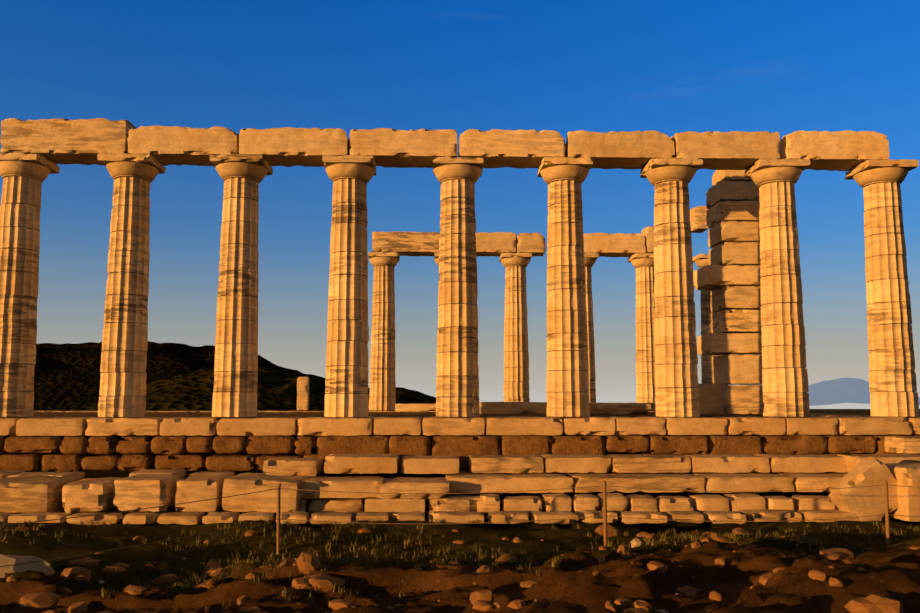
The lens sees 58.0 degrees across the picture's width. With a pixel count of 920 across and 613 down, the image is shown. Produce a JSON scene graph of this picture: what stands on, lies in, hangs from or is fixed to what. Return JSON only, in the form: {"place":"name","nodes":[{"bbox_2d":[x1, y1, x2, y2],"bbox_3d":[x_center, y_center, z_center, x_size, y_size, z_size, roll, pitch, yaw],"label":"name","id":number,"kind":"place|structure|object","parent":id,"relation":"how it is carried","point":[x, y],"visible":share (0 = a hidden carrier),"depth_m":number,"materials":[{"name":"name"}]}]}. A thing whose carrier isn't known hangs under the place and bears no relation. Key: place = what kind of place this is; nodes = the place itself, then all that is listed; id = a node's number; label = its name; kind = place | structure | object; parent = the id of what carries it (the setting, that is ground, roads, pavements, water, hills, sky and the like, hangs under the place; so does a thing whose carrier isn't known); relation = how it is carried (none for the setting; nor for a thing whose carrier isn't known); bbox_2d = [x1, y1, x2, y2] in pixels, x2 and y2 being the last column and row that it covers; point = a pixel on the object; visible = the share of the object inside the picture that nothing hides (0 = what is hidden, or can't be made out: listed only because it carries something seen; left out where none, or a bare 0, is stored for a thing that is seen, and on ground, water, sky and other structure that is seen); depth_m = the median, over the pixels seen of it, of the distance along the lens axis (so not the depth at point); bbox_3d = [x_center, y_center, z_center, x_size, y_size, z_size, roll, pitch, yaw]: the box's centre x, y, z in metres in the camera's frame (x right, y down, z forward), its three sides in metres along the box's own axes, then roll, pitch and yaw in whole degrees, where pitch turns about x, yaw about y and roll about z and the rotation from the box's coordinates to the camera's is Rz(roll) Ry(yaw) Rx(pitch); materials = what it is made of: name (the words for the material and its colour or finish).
{"place":"outdoors","nodes":[
{"label":"outdoors","id":0,"kind":"place"},
{"bbox_2d":[33,341,435,410],"bbox_3d":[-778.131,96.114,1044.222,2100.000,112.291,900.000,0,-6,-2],"label":"hill","id":1,"kind":"structure","parent":0,"point":[67,376],"depth_m":881.58,"materials":[{"name":"plant"}]},
{"bbox_2d":[66,367,435,410],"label":"hill","id":2,"kind":"structure","parent":0,"point":[276,390],"depth_m":497.11,"materials":[{"name":"plant"}]},
{"bbox_2d":[0,409,919,612],"bbox_3d":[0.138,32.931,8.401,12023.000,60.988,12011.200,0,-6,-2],"label":"ground","id":3,"kind":"structure","parent":0,"point":[569,583],"depth_m":10.42,"materials":[{"name":"brown soil"}]},
{"bbox_2d":[0,528,668,612],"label":"rocks","id":4,"kind":"object","parent":3,"relation":"on","point":[45,567],"visible":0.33,"depth_m":10.97,"materials":[{"name":"stone"}]},
{"bbox_2d":[0,436,919,524],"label":"stone steps","id":5,"kind":"structure","parent":3,"relation":"on","point":[38,496],"depth_m":15.83,"materials":[{"name":"stone"}]},
{"bbox_2d":[0,516,919,612],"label":"grass tufts","id":6,"kind":"object","parent":3,"relation":"on","point":[553,563],"visible":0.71,"depth_m":12.83,"materials":[{"name":"green plant"}]},
{"bbox_2d":[0,485,919,566],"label":"fence ropes","id":7,"kind":"object","parent":3,"relation":"on","point":[441,523],"visible":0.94,"depth_m":12.87,"materials":[{"name":"brown fabric"}]},
{"bbox_2d":[0,434,919,471],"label":"stone foundation wall","id":8,"kind":"structure","parent":3,"relation":"on","point":[215,453],"depth_m":17.92,"materials":[{"name":"brown stone"}]},
{"bbox_2d":[33,412,810,433],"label":"temple floor","id":9,"kind":"structure","parent":8,"relation":"on","point":[259,414],"depth_m":24.16,"materials":[{"name":"beige stone"}]},
{"bbox_2d":[368,252,399,410],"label":"column","id":10,"kind":"structure","parent":9,"relation":"on","point":[382,378],"depth_m":31.14,"materials":[{"name":"stone"}]},
{"bbox_2d":[434,252,438,376],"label":"column","id":11,"kind":"structure","parent":9,"relation":"on","point":[436,256],"depth_m":31.48,"materials":[{"name":"stone"}]},
{"bbox_2d":[297,377,655,414],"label":"stone blocks","id":12,"kind":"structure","parent":9,"relation":"on","point":[501,408],"depth_m":21.57,"materials":[{"name":"stone"}]},
{"bbox_2d":[693,254,720,383],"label":"column","id":13,"kind":"structure","parent":9,"relation":"on","point":[700,260],"depth_m":31.60,"materials":[{"name":"stone"}]},
{"bbox_2d":[693,170,763,414],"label":"stone pillar","id":14,"kind":"structure","parent":9,"relation":"on","point":[729,274],"depth_m":21.80,"materials":[{"name":"stone"}]},
{"bbox_2d":[0,410,919,435],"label":"top stone course","id":15,"kind":"object","parent":8,"relation":"on","point":[824,424],"visible":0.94,"depth_m":18.20,"materials":[{"name":"stone"}]},
{"bbox_2d":[0,152,59,417],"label":"column","id":16,"kind":"structure","parent":15,"relation":"on","point":[24,176],"depth_m":18.70,"materials":[{"name":"stone"}]},
{"bbox_2d":[97,153,165,416],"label":"column","id":17,"kind":"structure","parent":15,"relation":"on","point":[123,384],"depth_m":18.71,"materials":[{"name":"stone"}]},
{"bbox_2d":[210,154,272,416],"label":"column","id":18,"kind":"structure","parent":15,"relation":"on","point":[242,176],"depth_m":18.77,"materials":[{"name":"stone"}]},
{"bbox_2d":[322,155,375,416],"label":"column","id":19,"kind":"structure","parent":15,"relation":"on","point":[347,359],"depth_m":18.82,"materials":[{"name":"stone"}]},
{"bbox_2d":[433,156,482,416],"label":"column","id":20,"kind":"structure","parent":15,"relation":"on","point":[457,383],"depth_m":18.89,"materials":[{"name":"stone"}]},
{"bbox_2d":[500,253,531,401],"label":"column","id":21,"kind":"structure","parent":15,"relation":"on","point":[516,371],"depth_m":31.30,"materials":[{"name":"stone"}]},
{"bbox_2d":[372,206,707,256],"bbox_3d":[3.052,-2.886,31.938,12.801,1.801,1.255,0,-6,-2],"label":"architrave","id":22,"kind":"object","parent":21,"relation":"on","point":[496,244],"visible":0.67,"depth_m":31.52,"materials":[{"name":"stone"}]},
{"bbox_2d":[537,157,592,416],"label":"column","id":23,"kind":"structure","parent":15,"relation":"on","point":[567,375],"depth_m":18.96,"materials":[{"name":"stone"}]},
{"bbox_2d":[584,253,598,402],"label":"column","id":24,"kind":"structure","parent":15,"relation":"on","point":[590,260],"depth_m":31.40,"materials":[{"name":"stone"}]},
{"bbox_2d":[628,253,655,402],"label":"column","id":25,"kind":"structure","parent":15,"relation":"on","point":[643,264],"depth_m":31.44,"materials":[{"name":"stone"}]},
{"bbox_2d":[640,158,702,416],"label":"column","id":26,"kind":"structure","parent":15,"relation":"on","point":[676,370],"depth_m":19.03,"materials":[{"name":"stone"}]},
{"bbox_2d":[0,118,889,170],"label":"architrave","id":27,"kind":"object","parent":26,"relation":"on","point":[63,141],"visible":0.85,"depth_m":19.14,"materials":[{"name":"stone"}]},
{"bbox_2d":[744,158,809,416],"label":"column","id":28,"kind":"structure","parent":15,"relation":"on","point":[785,380],"depth_m":19.12,"materials":[{"name":"stone"}]},
{"bbox_2d":[845,159,919,416],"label":"column","id":29,"kind":"structure","parent":15,"relation":"on","point":[892,385],"depth_m":19.19,"materials":[{"name":"stone"}]},
{"bbox_2d":[5,524,919,612],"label":"rocks","id":30,"kind":"object","parent":3,"relation":"on","point":[307,562],"visible":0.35,"depth_m":9.79,"materials":[{"name":"brown stone"}]},
{"bbox_2d":[276,480,889,553],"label":"fence posts","id":31,"kind":"object","parent":3,"relation":"on","point":[887,523],"visible":0.94,"depth_m":12.91,"materials":[{"name":"brown wood"}]},
{"bbox_2d":[0,0,919,408],"label":"sky","id":32,"kind":"structure","parent":0,"point":[668,67],"materials":[{"name":"blue"}]},
{"bbox_2d":[806,378,919,405],"bbox_3d":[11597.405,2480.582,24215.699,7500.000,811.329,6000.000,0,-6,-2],"label":"distant mountain","id":33,"kind":"structure","parent":0,"point":[843,390],"depth_m":22679.31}
]}

